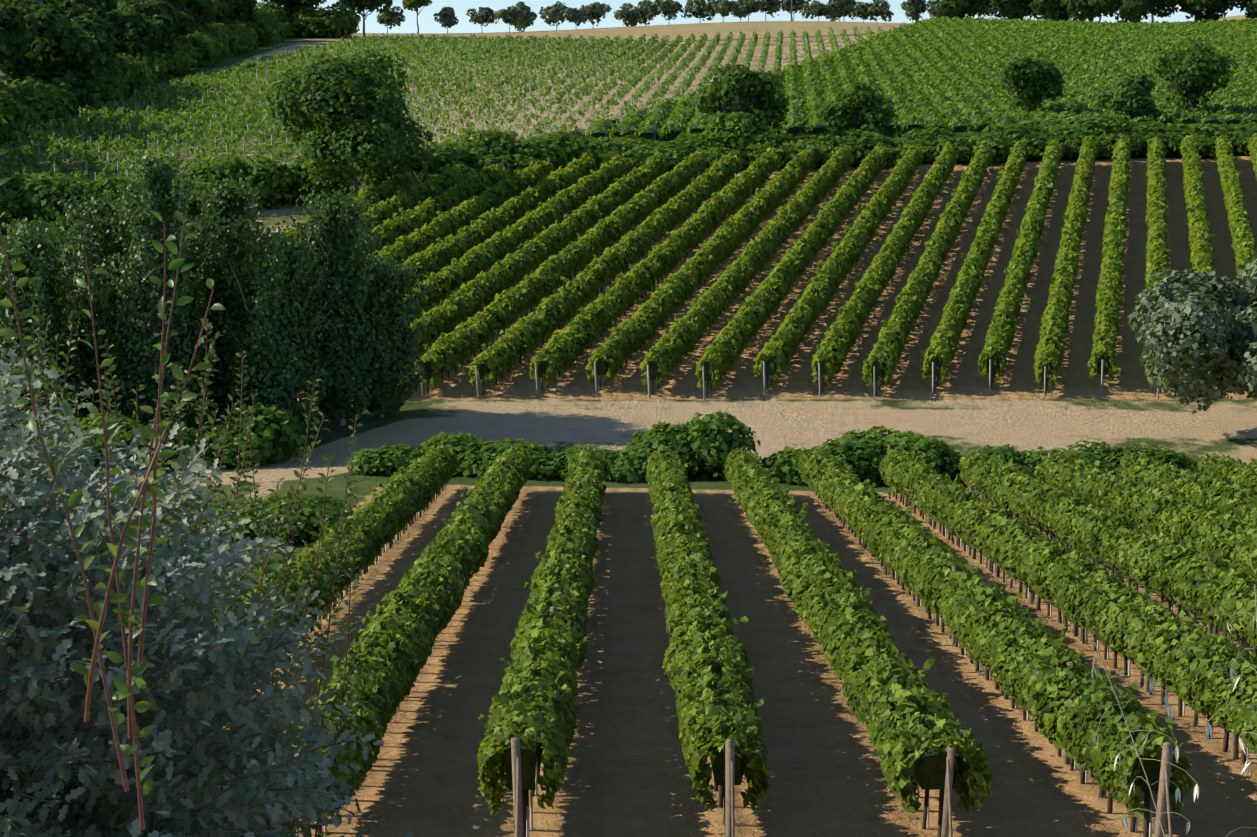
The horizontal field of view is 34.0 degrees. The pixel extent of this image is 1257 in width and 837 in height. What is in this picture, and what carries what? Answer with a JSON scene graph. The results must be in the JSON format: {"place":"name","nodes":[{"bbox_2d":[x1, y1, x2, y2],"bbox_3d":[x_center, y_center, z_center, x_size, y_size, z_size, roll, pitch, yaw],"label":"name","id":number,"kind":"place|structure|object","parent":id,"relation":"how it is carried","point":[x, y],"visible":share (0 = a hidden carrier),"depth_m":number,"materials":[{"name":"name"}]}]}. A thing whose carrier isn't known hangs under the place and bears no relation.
{"place":"outdoors","nodes":[
{"label":"outdoors","id":0,"kind":"place"},
{"bbox_2d":[0,10,1249,541],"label":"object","id":1,"kind":"object","parent":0,"point":[346,318],"visible":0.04,"depth_m":97.88,"materials":[{"name":"green plant"}]},
{"bbox_2d":[0,15,1256,836],"bbox_3d":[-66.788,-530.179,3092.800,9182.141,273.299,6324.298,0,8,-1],"label":"ground","id":2,"kind":"structure","parent":0,"point":[627,771],"depth_m":72.97,"materials":[{"name":"brown soil"}]},
{"bbox_2d":[0,471,135,836],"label":"shrub","id":3,"kind":"object","parent":2,"relation":"on","point":[9,794],"visible":0.02,"depth_m":10.97,"materials":[{"name":"green plant"}]},
{"bbox_2d":[0,149,367,836],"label":"plum shrub","id":4,"kind":"object","parent":2,"relation":"on","point":[74,499],"depth_m":12.85,"materials":[{"name":"green plant"}]},
{"bbox_2d":[0,349,412,836],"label":"tree","id":5,"kind":"object","parent":2,"relation":"on","point":[95,746],"depth_m":10.56,"materials":[{"name":"plant"}]},
{"bbox_2d":[0,145,436,432],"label":"cypress trees","id":6,"kind":"object","parent":2,"relation":"on","point":[36,236],"visible":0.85,"depth_m":96.52,"materials":[{"name":"green plant"}]},
{"bbox_2d":[0,25,894,186],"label":"vineyard rows","id":7,"kind":"object","parent":2,"relation":"on","point":[236,111],"visible":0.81,"depth_m":233.78,"materials":[{"name":"green plant"}]},
{"bbox_2d":[6,26,893,180],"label":"vineyard posts","id":8,"kind":"object","parent":2,"relation":"on","point":[433,91],"visible":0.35,"depth_m":237.78,"materials":[{"name":"brown wood"}]},
{"bbox_2d":[4,0,1245,75],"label":"tree trunks","id":9,"kind":"object","parent":2,"relation":"on","point":[363,15],"visible":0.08,"depth_m":431.05,"materials":[{"name":"brown plant"}]},
{"bbox_2d":[308,0,940,31],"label":"tree row","id":10,"kind":"object","parent":9,"relation":"attached to","point":[521,10],"visible":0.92,"depth_m":442.80,"materials":[{"name":"green plant"}]},
{"bbox_2d":[0,1,1256,545],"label":"hedge leaves","id":11,"kind":"object","parent":2,"relation":"on","point":[132,71],"visible":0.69,"depth_m":163.09,"materials":[{"name":"green plant"}]},
{"bbox_2d":[0,0,1256,195],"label":"tree","id":12,"kind":"object","parent":2,"relation":"on","point":[90,33],"depth_m":262.33,"materials":[{"name":"green plant"}]},
{"bbox_2d":[31,0,1251,79],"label":"trees","id":13,"kind":"object","parent":2,"relation":"on","point":[1148,3],"visible":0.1,"depth_m":423.23,"materials":[{"name":"green plant"}]},
{"bbox_2d":[72,150,1214,399],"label":"vineyard posts","id":14,"kind":"object","parent":2,"relation":"on","point":[764,362],"visible":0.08,"depth_m":105.52,"materials":[{"name":"brown wood"}]},
{"bbox_2d":[78,133,1256,395],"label":"vines","id":15,"kind":"object","parent":2,"relation":"on","point":[834,211],"depth_m":132.49,"materials":[{"name":"green plant"}]},
{"bbox_2d":[402,0,1042,19],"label":"trees","id":16,"kind":"object","parent":2,"relation":"on","point":[410,4],"visible":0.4,"depth_m":432.04,"materials":[{"name":"green plant"}]},
{"bbox_2d":[206,444,1256,836],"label":"vines","id":17,"kind":"object","parent":2,"relation":"on","point":[694,596],"depth_m":43.39,"materials":[{"name":"green plant"}]},
{"bbox_2d":[222,485,1248,836],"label":"trunks","id":18,"kind":"object","parent":2,"relation":"on","point":[528,817],"visible":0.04,"depth_m":42.72,"materials":[{"name":"brown wood"}]},
{"bbox_2d":[245,445,1239,836],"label":"vineyard posts","id":19,"kind":"object","parent":2,"relation":"on","point":[1163,803],"visible":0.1,"depth_m":28.91,"materials":[{"name":"grey wood"}]},
{"bbox_2d":[262,39,1238,190],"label":"trees","id":20,"kind":"object","parent":2,"relation":"on","point":[322,90],"visible":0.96,"depth_m":156.48,"materials":[{"name":"green plant"}]},
{"bbox_2d":[565,13,1256,143],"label":"vines","id":21,"kind":"object","parent":2,"relation":"on","point":[1234,33],"depth_m":248.23,"materials":[{"name":"green plant"}]},
{"bbox_2d":[1092,584,1256,836],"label":"grass stalks","id":22,"kind":"object","parent":2,"relation":"on","point":[1149,785],"visible":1,"depth_m":3.25,"materials":[{"name":"green plant"}]},
{"bbox_2d":[1091,618,1256,834],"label":"oat grass spikelets","id":23,"kind":"object","parent":22,"relation":"attached to","point":[1196,787],"depth_m":3.23,"materials":[{"name":"plant"}]},
{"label":"tree trunks","id":24,"kind":"object","parent":2,"relation":"on","visible":0},
{"bbox_2d":[1127,253,1256,413],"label":"olive tree leaves","id":25,"kind":"object","parent":24,"relation":"attached to","point":[1181,330],"visible":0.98,"depth_m":95.27,"materials":[{"name":"green plant"}]},
{"bbox_2d":[1227,304,1256,370],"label":"tree","id":26,"kind":"object","parent":24,"relation":"attached to","point":[1251,328],"visible":0.1,"depth_m":94.25,"materials":[{"name":"green plant"}]},
{"bbox_2d":[257,0,1251,32],"label":"sky","id":27,"kind":"structure","parent":0,"point":[426,22],"materials":[{"name":"white"}]}
]}

